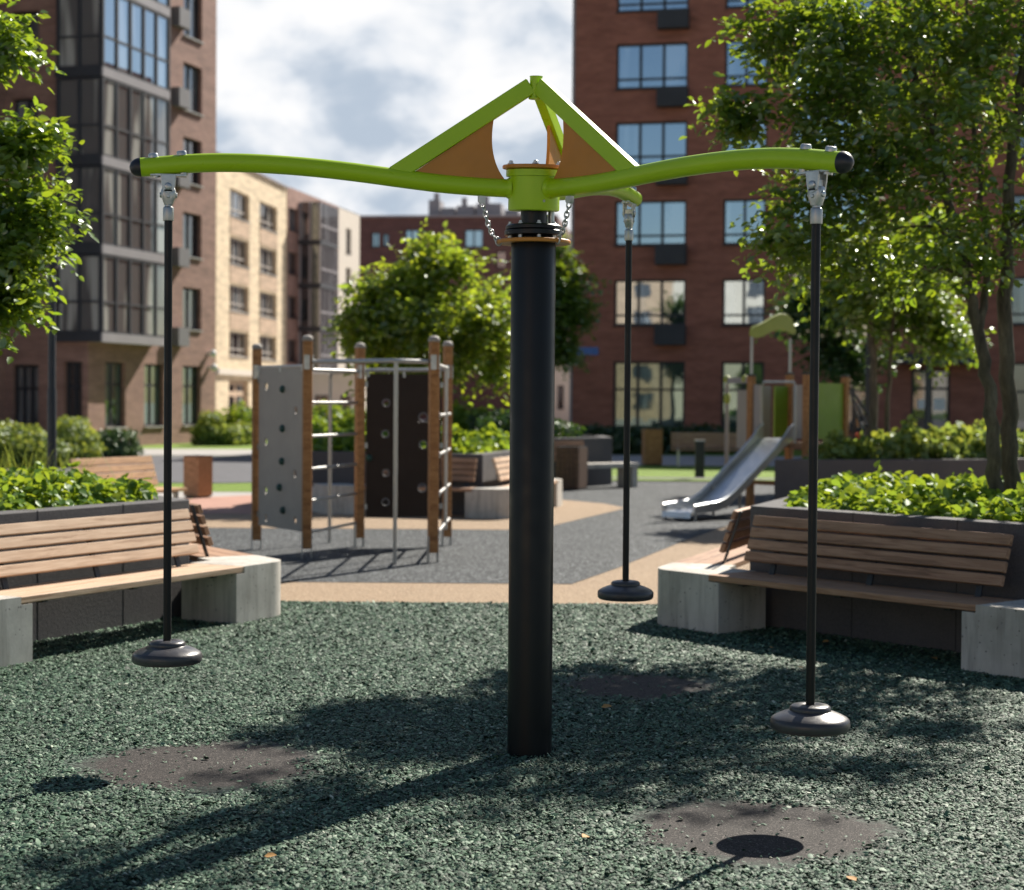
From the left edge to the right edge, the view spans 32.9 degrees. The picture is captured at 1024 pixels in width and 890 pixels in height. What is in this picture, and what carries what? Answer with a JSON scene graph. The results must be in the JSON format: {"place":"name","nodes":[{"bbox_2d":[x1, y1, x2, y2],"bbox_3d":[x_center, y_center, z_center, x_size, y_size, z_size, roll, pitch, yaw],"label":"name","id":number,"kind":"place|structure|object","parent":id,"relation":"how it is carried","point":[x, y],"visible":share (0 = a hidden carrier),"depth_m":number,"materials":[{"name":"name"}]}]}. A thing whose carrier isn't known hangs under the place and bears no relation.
{"place":"outdoors","nodes":[
{"label":"outdoors","id":0,"kind":"place"},
{"bbox_2d":[1,456,251,482],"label":"road","id":1,"kind":"structure","parent":0,"point":[232,469],"depth_m":40.57,"materials":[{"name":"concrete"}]},
{"bbox_2d":[138,449,251,455],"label":"pavement","id":2,"kind":"structure","parent":0,"point":[237,452],"depth_m":53.50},
{"bbox_2d":[181,495,251,513],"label":"red paving","id":3,"kind":"structure","parent":0,"point":[241,504],"depth_m":27.03,"materials":[{"name":"rubber"}]},
{"bbox_2d":[183,455,212,497],"bbox_3d":[-5.224,0.527,28.853,0.340,0.710,0.340,1,2,32],"label":"litter bin","id":4,"kind":"object","parent":3,"relation":"on","point":[197,476],"visible":1,"depth_m":28.73,"materials":[{"name":"orange wood"}]},
{"bbox_2d":[215,152,288,417],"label":"apartment building","id":5,"kind":"structure","parent":0,"point":[251,213],"depth_m":106.62,"materials":[{"name":"beige brick"}]},
{"bbox_2d":[229,380,244,417],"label":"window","id":6,"kind":"structure","parent":5,"relation":"in","point":[236,388],"depth_m":105.16,"materials":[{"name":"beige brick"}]},
{"bbox_2d":[229,331,248,357],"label":"window","id":7,"kind":"structure","parent":5,"relation":"in","point":[236,339],"depth_m":105.08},
{"bbox_2d":[229,284,249,314],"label":"window","id":8,"kind":"structure","parent":5,"relation":"in","point":[237,294],"depth_m":105.16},
{"bbox_2d":[230,237,249,268],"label":"window","id":9,"kind":"structure","parent":5,"relation":"in","point":[237,247],"depth_m":105.06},
{"bbox_2d":[230,189,249,222],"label":"window","id":10,"kind":"structure","parent":5,"relation":"in","point":[237,200],"depth_m":104.95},
{"bbox_2d":[259,335,277,360],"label":"window","id":11,"kind":"structure","parent":5,"relation":"in","point":[266,342],"depth_m":111.97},
{"bbox_2d":[259,291,277,319],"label":"window","id":12,"kind":"structure","parent":5,"relation":"in","point":[265,299],"depth_m":111.61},
{"bbox_2d":[259,247,277,276],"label":"window","id":13,"kind":"structure","parent":5,"relation":"in","point":[266,265],"depth_m":111.72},
{"bbox_2d":[260,202,277,233],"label":"window","id":14,"kind":"structure","parent":5,"relation":"in","point":[266,212],"depth_m":111.61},
{"bbox_2d":[286,187,359,412],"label":"apartment building","id":15,"kind":"structure","parent":0,"point":[322,249],"depth_m":118.50,"materials":[{"name":"brown brick"}]},
{"bbox_2d":[288,340,298,362],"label":"window","id":16,"kind":"structure","parent":15,"relation":"in","point":[291,343],"depth_m":118.00,"materials":[{"name":"glass"}]},
{"bbox_2d":[312,372,365,425],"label":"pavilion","id":17,"kind":"structure","parent":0,"point":[340,385],"depth_m":95.95,"materials":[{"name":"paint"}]},
{"bbox_2d":[158,420,559,497],"bbox_3d":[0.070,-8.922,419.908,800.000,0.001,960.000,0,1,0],"label":"ground","id":18,"kind":"structure","parent":0,"point":[216,494],"depth_m":30.26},
{"bbox_2d":[216,0,572,231],"label":"sky","id":19,"kind":"structure","parent":0,"point":[370,82],"materials":[{"name":"white"}]},
{"bbox_2d":[192,500,622,529],"bbox_3d":[-3.618,0.935,27.108,10.780,0.001,9.850,0,1,0],"label":"planter apron","id":20,"kind":"object","parent":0,"point":[567,510],"visible":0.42,"depth_m":23.85,"materials":[{"name":"beige rubber"}]},
{"bbox_2d":[69,455,186,497],"bbox_3d":[-4.979,0.601,22.546,0.622,0.884,1.750,1,2,23],"label":"bench","id":21,"kind":"object","parent":20,"relation":"on","point":[144,466],"visible":0.48,"depth_m":22.82,"materials":[{"name":"orange wood"}]},
{"bbox_2d":[312,483,365,514],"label":"concrete block","id":22,"kind":"structure","parent":20,"relation":"on","point":[342,505],"depth_m":24.98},
{"bbox_2d":[364,458,478,492],"bbox_3d":[-1.318,0.420,24.887,1.750,0.475,0.557,1,2,17],"label":"bench","id":23,"kind":"object","parent":22,"relation":"on","point":[467,478],"visible":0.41,"depth_m":24.81,"materials":[{"name":"brown wood"}]},
{"bbox_2d":[295,450,509,514],"bbox_3d":[-1.626,0.479,28.395,3.899,0.888,6.125,1,1,13],"label":"planter","id":24,"kind":"object","parent":20,"relation":"on","point":[486,475],"visible":0.1,"depth_m":25.56,"materials":[{"name":"concrete"}]},
{"bbox_2d":[312,422,509,453],"bbox_3d":[-1.606,-0.059,28.343,3.742,0.626,5.724,1,1,14],"label":"ground cover","id":25,"kind":"object","parent":24,"relation":"in","point":[483,440],"visible":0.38,"depth_m":26.37,"materials":[{"name":"green plant"}]},
{"bbox_2d":[322,217,510,422],"bbox_3d":[-1.240,-1.762,28.220,3.553,3.892,3.088,0,2,-22],"label":"tree","id":26,"kind":"object","parent":24,"relation":"in","point":[407,311],"visible":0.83,"depth_m":27.70,"materials":[{"name":"green plant"}]},
{"bbox_2d":[465,487,508,518],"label":"concrete block","id":27,"kind":"structure","parent":20,"relation":"on","point":[488,502],"depth_m":24.31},
{"bbox_2d":[492,456,556,486],"bbox_3d":[0.170,0.403,26.019,0.557,0.475,2.400,1,1,13],"label":"bench","id":28,"kind":"object","parent":27,"relation":"on","point":[500,466],"visible":0.33,"depth_m":25.20,"materials":[{"name":"brown wood"}]},
{"bbox_2d":[554,478,561,506],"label":"concrete block","id":29,"kind":"structure","parent":20,"relation":"on","point":[558,494],"depth_m":27.20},
{"bbox_2d":[359,193,570,419],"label":"apartment building","id":30,"kind":"structure","parent":0,"point":[465,222],"depth_m":150.83,"materials":[{"name":"brown brick"}]},
{"bbox_2d":[464,230,482,247],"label":"window","id":31,"kind":"structure","parent":30,"relation":"in","point":[473,238],"depth_m":150.67,"materials":[{"name":"glass"}]},
{"bbox_2d":[138,439,801,491],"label":"lawn","id":32,"kind":"structure","parent":0,"point":[684,471],"depth_m":41.58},
{"bbox_2d":[0,418,80,467],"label":"shrub","id":33,"kind":"object","parent":32,"relation":"on","point":[17,440],"visible":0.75,"depth_m":40.54,"materials":[{"name":"green plant"}]},
{"bbox_2d":[44,415,107,465],"bbox_3d":[-10.631,-0.068,42.083,1.566,1.335,1.910,0,1,0],"label":"shrub","id":34,"kind":"object","parent":32,"relation":"on","point":[88,443],"visible":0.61,"depth_m":41.65,"materials":[{"name":"green plant"}]},
{"bbox_2d":[0,0,217,445],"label":"apartment building","id":35,"kind":"structure","parent":32,"relation":"on","point":[138,80],"depth_m":58.64,"materials":[{"name":"brown brick"}]},
{"bbox_2d":[15,365,38,432],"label":"window","id":36,"kind":"structure","parent":35,"relation":"in","point":[26,376],"depth_m":58.34,"materials":[{"name":"glass"}]},
{"bbox_2d":[16,99,38,127],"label":"window","id":37,"kind":"structure","parent":35,"relation":"in","point":[28,103],"depth_m":58.13,"materials":[{"name":"glass"}]},
{"bbox_2d":[16,11,38,58],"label":"window","id":38,"kind":"structure","parent":35,"relation":"in","point":[33,25],"depth_m":57.99,"materials":[{"name":"glass"}]},
{"bbox_2d":[67,362,81,424],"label":"window","id":39,"kind":"structure","parent":35,"relation":"in","point":[74,369],"depth_m":57.86,"materials":[{"name":"glass"}]},
{"bbox_2d":[105,362,127,428],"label":"window","id":40,"kind":"structure","parent":35,"relation":"in","point":[112,369],"depth_m":59.45,"materials":[{"name":"glass"}]},
{"bbox_2d":[144,364,163,427],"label":"window","id":41,"kind":"structure","parent":35,"relation":"in","point":[151,371],"depth_m":62.18,"materials":[{"name":"glass"}]},
{"bbox_2d":[182,366,196,426],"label":"window","id":42,"kind":"structure","parent":35,"relation":"in","point":[189,411],"depth_m":65.07,"materials":[{"name":"glass"}]},
{"bbox_2d":[183,287,202,331],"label":"window","id":43,"kind":"structure","parent":35,"relation":"in","point":[189,294],"depth_m":65.01,"materials":[{"name":"glass"}]},
{"bbox_2d":[183,212,203,259],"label":"window","id":44,"kind":"structure","parent":35,"relation":"in","point":[190,222],"depth_m":64.98,"materials":[{"name":"glass"}]},
{"bbox_2d":[183,137,203,187],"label":"window","id":45,"kind":"structure","parent":35,"relation":"in","point":[190,146],"depth_m":64.96,"materials":[{"name":"glass"}]},
{"bbox_2d":[183,63,203,116],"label":"window","id":46,"kind":"structure","parent":35,"relation":"in","point":[190,82],"depth_m":64.88,"materials":[{"name":"glass"}]},
{"bbox_2d":[183,0,203,44],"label":"window","id":47,"kind":"structure","parent":35,"relation":"in","point":[191,5],"depth_m":64.88,"materials":[{"name":"paint"}]},
{"bbox_2d":[91,427,144,457],"bbox_3d":[-10.555,0.018,45.041,2.046,1.004,1.981,0,1,0],"label":"shrub","id":48,"kind":"object","parent":32,"relation":"on","point":[127,445],"visible":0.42,"depth_m":44.59,"materials":[{"name":"green plant"}]},
{"bbox_2d":[189,409,228,445],"bbox_3d":[-10.761,-0.565,62.005,1.529,1.439,1.877,0,1,0],"label":"shrub","id":49,"kind":"object","parent":32,"relation":"on","point":[206,431],"visible":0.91,"depth_m":61.49,"materials":[{"name":"green plant"}]},
{"bbox_2d":[215,399,251,426],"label":"shrub","id":50,"kind":"object","parent":32,"relation":"on","point":[237,415],"visible":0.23,"depth_m":69.67,"materials":[{"name":"green plant"}]},
{"bbox_2d":[218,420,251,445],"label":"shrub","id":51,"kind":"object","parent":32,"relation":"on","point":[239,433],"visible":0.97,"depth_m":61.78,"materials":[{"name":"green plant"}]},
{"bbox_2d":[312,399,365,432],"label":"shrub","id":52,"kind":"object","parent":32,"relation":"on","point":[342,419],"visible":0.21,"depth_m":65.46,"materials":[{"name":"green plant"}]},
{"bbox_2d":[441,401,493,430],"bbox_3d":[-1.600,-0.648,61.627,2.484,1.830,5.215,0,1,0],"label":"shrub","id":53,"kind":"object","parent":32,"relation":"on","point":[460,415],"visible":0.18,"depth_m":59.55,"materials":[{"name":"green plant"}]},
{"bbox_2d":[465,408,509,432],"bbox_3d":[-0.607,-0.476,57.565,1.876,1.540,5.316,0,1,0],"label":"shrub","id":54,"kind":"object","parent":32,"relation":"on","point":[473,418],"visible":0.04,"depth_m":55.82,"materials":[{"name":"green plant"}]},
{"bbox_2d":[554,435,611,485],"bbox_3d":[0.441,0.296,35.018,3.206,0.950,3.175,1,2,18],"label":"planter","id":55,"kind":"object","parent":32,"relation":"on","point":[599,449],"visible":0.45,"depth_m":34.26,"materials":[{"name":"concrete"}]},
{"bbox_2d":[474,408,586,437],"bbox_3d":[0.364,-0.378,35.239,2.521,0.868,1.719,2,2,37],"label":"bush","id":56,"kind":"object","parent":55,"relation":"in","point":[563,430],"visible":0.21,"depth_m":34.96,"materials":[{"name":"green plant"}]},
{"bbox_2d":[576,422,738,454],"bbox_3d":[4.753,-0.159,55.847,7.268,1.176,1.558,0,2,-29],"label":"hedge","id":57,"kind":"object","parent":32,"relation":"on","point":[616,433],"visible":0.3,"depth_m":55.33,"materials":[{"name":"green plant"}]},
{"bbox_2d":[695,440,704,476],"bbox_3d":[4.129,0.309,38.135,0.220,0.845,0.160,0,1,0],"label":"bollard","id":58,"kind":"object","parent":32,"relation":"on","point":[699,457],"visible":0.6,"depth_m":38.07,"materials":[{"name":"grey metal"}]},
{"bbox_2d":[671,432,739,466],"bbox_3d":[5.153,0.123,44.675,2.100,0.884,0.622,1,1,4],"label":"bench","id":59,"kind":"object","parent":32,"relation":"on","point":[683,440],"visible":0.56,"depth_m":44.88,"materials":[{"name":"brown wood"}]},
{"bbox_2d":[569,0,1023,449],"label":"apartment building","id":60,"kind":"structure","parent":32,"relation":"on","point":[643,71],"depth_m":62.87,"materials":[{"name":"red brick"}]},
{"bbox_2d":[613,361,684,428],"bbox_3d":[5.000,-1.809,63.386,2.685,2.480,0.251,1,1,12],"label":"window","id":61,"kind":"structure","parent":60,"relation":"in","point":[657,388],"depth_m":63.46,"materials":[{"name":"glass"}]},
{"bbox_2d":[613,279,685,326],"bbox_3d":[5.027,-5.177,63.301,2.685,1.714,0.251,1,1,12],"label":"window","id":62,"kind":"structure","parent":60,"relation":"in","point":[655,303],"depth_m":63.36,"materials":[{"name":"glass"}]},
{"bbox_2d":[613,200,686,246],"bbox_3d":[5.050,-8.068,63.228,2.685,1.675,0.251,1,1,12],"label":"window","id":63,"kind":"structure","parent":60,"relation":"in","point":[657,223],"depth_m":63.27,"materials":[{"name":"glass"}]},
{"bbox_2d":[616,121,686,164],"bbox_3d":[5.098,-10.970,63.243,2.625,1.603,0.066,1,1,12],"label":"window","id":64,"kind":"structure","parent":60,"relation":"in","point":[644,142],"depth_m":63.24,"materials":[{"name":"glass"}]},
{"bbox_2d":[615,42,688,90],"bbox_3d":[5.094,-13.768,63.084,2.685,1.686,0.251,1,1,12],"label":"window","id":65,"kind":"structure","parent":60,"relation":"in","point":[657,65],"depth_m":63.18,"materials":[{"name":"glass"}]},
{"bbox_2d":[616,0,688,13],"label":"window","id":66,"kind":"structure","parent":60,"relation":"in","point":[623,6],"depth_m":63.13,"materials":[{"name":"glass"}]},
{"bbox_2d":[721,362,763,429],"bbox_3d":[8.330,-1.764,62.647,1.592,2.480,0.251,1,1,12],"label":"window","id":67,"kind":"structure","parent":60,"relation":"in","point":[732,369],"depth_m":62.81,"materials":[{"name":"glass"}]},
{"bbox_2d":[721,279,764,326],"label":"window","id":68,"kind":"structure","parent":60,"relation":"in","point":[743,299],"depth_m":62.64,"materials":[{"name":"glass"}]},
{"bbox_2d":[722,199,765,245],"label":"window","id":69,"kind":"structure","parent":60,"relation":"in","point":[733,208],"depth_m":62.63,"materials":[{"name":"glass"}]},
{"bbox_2d":[724,119,766,150],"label":"window","id":70,"kind":"structure","parent":60,"relation":"in","point":[758,145],"depth_m":62.43,"materials":[{"name":"glass"}]},
{"bbox_2d":[725,41,767,86],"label":"window","id":71,"kind":"structure","parent":60,"relation":"in","point":[732,69],"depth_m":62.50,"materials":[{"name":"glass"}]},
{"bbox_2d":[724,0,768,8],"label":"window","id":72,"kind":"structure","parent":60,"relation":"in","point":[730,4],"depth_m":62.43,"materials":[{"name":"glass"}]},
{"bbox_2d":[792,190,867,256],"bbox_3d":[11.396,-7.858,61.847,2.754,2.425,0.066,1,1,12],"label":"window","id":73,"kind":"structure","parent":60,"relation":"in","point":[795,215],"depth_m":61.80,"materials":[{"name":"glass"}]},
{"bbox_2d":[849,379,864,431],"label":"window","id":74,"kind":"structure","parent":60,"relation":"in","point":[858,391],"depth_m":61.87,"materials":[{"name":"glass"}]},
{"bbox_2d":[911,369,949,431],"bbox_3d":[14.794,-1.305,61.318,1.326,2.750,0.066,1,1,12],"label":"window","id":75,"kind":"structure","parent":60,"relation":"in","point":[939,396],"depth_m":61.29,"materials":[{"name":"glass"}]},
{"bbox_2d":[1011,277,1023,325],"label":"window","id":76,"kind":"structure","parent":60,"relation":"in","point":[1017,304],"depth_m":60.59,"materials":[{"name":"glass"}]},
{"bbox_2d":[1014,363,1023,432],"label":"window","id":77,"kind":"structure","parent":60,"relation":"in","point":[1019,367],"depth_m":60.65,"materials":[{"name":"glass"}]},
{"bbox_2d":[189,481,773,583],"bbox_3d":[1.049,1.010,25.743,12.360,0.001,26.316,2,2,37],"label":"dark rubber surface","id":78,"kind":"object","parent":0,"point":[587,547],"visible":0.3,"depth_m":19.84,"materials":[{"name":"rubber"}]},
{"bbox_2d":[46,242,58,471],"bbox_3d":[-5.304,-0.631,19.991,0.198,3.470,0.198,0,1,0],"label":"lamp post","id":79,"kind":"object","parent":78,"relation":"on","point":[51,418],"visible":0.45,"depth_m":19.95,"materials":[{"name":"grey metal"}]},
{"bbox_2d":[251,335,452,564],"bbox_3d":[-1.774,0.024,18.715,2.199,2.382,2.625,0,1,0],"label":"climbing frame","id":80,"kind":"object","parent":78,"relation":"on","point":[405,460],"visible":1,"depth_m":19.00,"materials":[{"name":"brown wood"}]},
{"bbox_2d":[556,446,587,490],"bbox_3d":[1.117,0.434,32.528,0.460,0.810,0.460,1,2,24],"label":"litter bin","id":81,"kind":"object","parent":78,"relation":"on","point":[571,467],"visible":0.94,"depth_m":32.33,"materials":[{"name":"brown wood"}]},
{"bbox_2d":[554,440,638,486],"bbox_3d":[1.565,0.370,33.329,1.850,0.910,0.620,-1,2,-40],"label":"bench","id":82,"kind":"object","parent":78,"relation":"on","point":[633,474],"visible":0.41,"depth_m":33.42,"materials":[{"name":"concrete"}]},
{"bbox_2d":[755,219,917,405],"bbox_3d":[6.475,-1.739,33.057,3.478,5.274,2.898,0,1,0],"label":"tree","id":83,"kind":"object","parent":78,"relation":"on","point":[836,359],"visible":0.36,"depth_m":32.58,"materials":[{"name":"green plant"}]},
{"bbox_2d":[865,191,876,435],"bbox_3d":[5.665,-1.508,27.470,0.236,5.020,0.236,0,1,0],"label":"lamp post","id":84,"kind":"object","parent":78,"relation":"on","point":[867,391],"visible":0.07,"depth_m":27.44,"materials":[{"name":"grey metal"}]},
{"bbox_2d":[774,458,1023,499],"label":"planter","id":85,"kind":"object","parent":78,"relation":"on","point":[791,475],"visible":0.26,"depth_m":23.92,"materials":[{"name":"concrete"}]},
{"bbox_2d":[784,196,995,437],"bbox_3d":[5.405,-1.676,25.370,3.023,3.967,2.853,-1,2,-43],"label":"tree","id":86,"kind":"object","parent":85,"relation":"in","point":[946,333],"visible":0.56,"depth_m":24.97,"materials":[{"name":"green plant"}]},
{"bbox_2d":[802,414,1023,458],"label":"ground cover","id":87,"kind":"object","parent":85,"relation":"in","point":[959,440],"visible":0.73,"depth_m":24.50,"materials":[{"name":"green plant"}]},
{"bbox_2d":[924,344,929,430],"bbox_3d":[8.613,-0.800,35.990,0.190,3.220,0.190,0,1,0],"label":"lamp post","id":88,"kind":"object","parent":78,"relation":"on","point":[926,418],"visible":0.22,"depth_m":35.95,"materials":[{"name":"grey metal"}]},
{"bbox_2d":[0,601,1023,889],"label":"playground surface","id":89,"kind":"object","parent":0,"point":[802,831],"depth_m":7.54,"materials":[{"name":"green rubber"}]},
{"bbox_2d":[0,595,32,667],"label":"concrete block","id":90,"kind":"structure","parent":89,"relation":"on","point":[16,631],"depth_m":10.66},
{"bbox_2d":[0,509,243,603],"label":"bench","id":91,"kind":"object","parent":90,"relation":"on","point":[97,582],"visible":0.94,"depth_m":11.80,"materials":[{"name":"brown wood"}]},
{"bbox_2d":[0,495,188,640],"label":"planter","id":92,"kind":"object","parent":89,"relation":"on","point":[60,617],"visible":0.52,"depth_m":12.24,"materials":[{"name":"stone"}]},
{"bbox_2d":[0,0,98,363],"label":"tree","id":93,"kind":"object","parent":92,"relation":"in","point":[33,223],"visible":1,"depth_m":11.44,"materials":[{"name":"green plant"}]},
{"bbox_2d":[0,461,158,510],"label":"ground cover","id":94,"kind":"object","parent":92,"relation":"in","point":[41,486],"visible":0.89,"depth_m":12.70,"materials":[{"name":"green plant"}]},
{"bbox_2d":[0,444,190,499],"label":"ornamental grass","id":95,"kind":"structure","parent":92,"relation":"in","point":[9,466],"depth_m":15.68,"materials":[{"name":"green plant"}]},
{"bbox_2d":[181,555,280,622],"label":"concrete block","id":96,"kind":"structure","parent":89,"relation":"on","point":[252,591],"depth_m":12.86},
{"bbox_2d":[189,503,252,563],"bbox_3d":[-2.887,0.669,14.522,0.557,0.475,2.330,0,2,-33],"label":"bench","id":97,"kind":"object","parent":96,"relation":"on","point":[202,530],"visible":0.32,"depth_m":13.57,"materials":[{"name":"brown wood"}]},
{"bbox_2d":[129,75,853,757],"bbox_3d":[-0.189,-0.112,8.247,3.068,3.205,3.151,0,1,0],"label":"carousel","id":98,"kind":"object","parent":89,"relation":"on","point":[587,157],"visible":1,"depth_m":7.97,"materials":[{"name":"black paint"}]},
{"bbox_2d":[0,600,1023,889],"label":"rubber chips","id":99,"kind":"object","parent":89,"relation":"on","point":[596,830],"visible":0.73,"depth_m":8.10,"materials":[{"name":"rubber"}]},
{"bbox_2d":[657,562,765,634],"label":"concrete block","id":100,"kind":"structure","parent":89,"relation":"on","point":[691,596],"depth_m":12.56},
{"bbox_2d":[674,506,750,567],"bbox_3d":[1.894,0.712,14.323,0.557,0.475,2.300,1,2,20],"label":"bench","id":101,"kind":"object","parent":100,"relation":"on","point":[732,549],"visible":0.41,"depth_m":13.60,"materials":[{"name":"brown wood"}]},
{"bbox_2d":[750,496,1023,652],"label":"planter","id":102,"kind":"object","parent":89,"relation":"on","point":[928,627],"visible":0.48,"depth_m":11.98,"materials":[{"name":"stone"}]},
{"bbox_2d":[783,460,1023,521],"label":"ground cover","id":103,"kind":"object","parent":102,"relation":"in","point":[969,496],"visible":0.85,"depth_m":12.63,"materials":[{"name":"green plant"}]},
{"bbox_2d":[679,0,1023,493],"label":"tree","id":104,"kind":"object","parent":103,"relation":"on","point":[832,56],"visible":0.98,"depth_m":12.90,"materials":[{"name":"green plant"}]},
{"bbox_2d":[961,599,1023,678],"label":"concrete block","id":105,"kind":"structure","parent":89,"relation":"on","point":[992,639],"depth_m":10.59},
{"bbox_2d":[708,515,1014,611],"bbox_3d":[2.348,0.781,11.721,0.557,0.475,2.300,-1,2,-40],"label":"bench","id":106,"kind":"object","parent":105,"relation":"on","point":[947,601],"visible":0.91,"depth_m":11.64,"materials":[{"name":"brown wood"}]},
{"bbox_2d":[281,526,749,603],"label":"path","id":107,"kind":"structure","parent":0,"point":[643,571],"depth_m":15.30,"materials":[{"name":"beige rubber"}]},
{"bbox_2d":[554,244,570,426],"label":"apartment building","id":108,"kind":"structure","parent":0,"point":[561,411],"depth_m":111.97,"materials":[{"name":"brick"}]},
{"bbox_2d":[612,455,800,465],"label":"footpath","id":109,"kind":"structure","parent":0,"point":[671,460],"depth_m":49.87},
{"bbox_2d":[509,229,612,380],"bbox_3d":[1.332,-2.914,49.845,2.989,6.678,3.104,2,2,39],"label":"tree","id":110,"kind":"object","parent":109,"relation":"on","point":[573,307],"visible":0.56,"depth_m":49.57,"materials":[{"name":"green plant"}]},
{"bbox_2d":[642,429,662,465],"bbox_3d":[3.669,0.054,45.429,0.460,0.960,0.460,0,1,-8],"label":"litter bin","id":111,"kind":"object","parent":109,"relation":"on","point":[652,442],"visible":1,"depth_m":45.21,"materials":[{"name":"brown wood"}]},
{"bbox_2d":[661,313,880,520],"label":"slide tower","id":112,"kind":"structure","parent":0,"point":[746,465],"depth_m":26.15,"materials":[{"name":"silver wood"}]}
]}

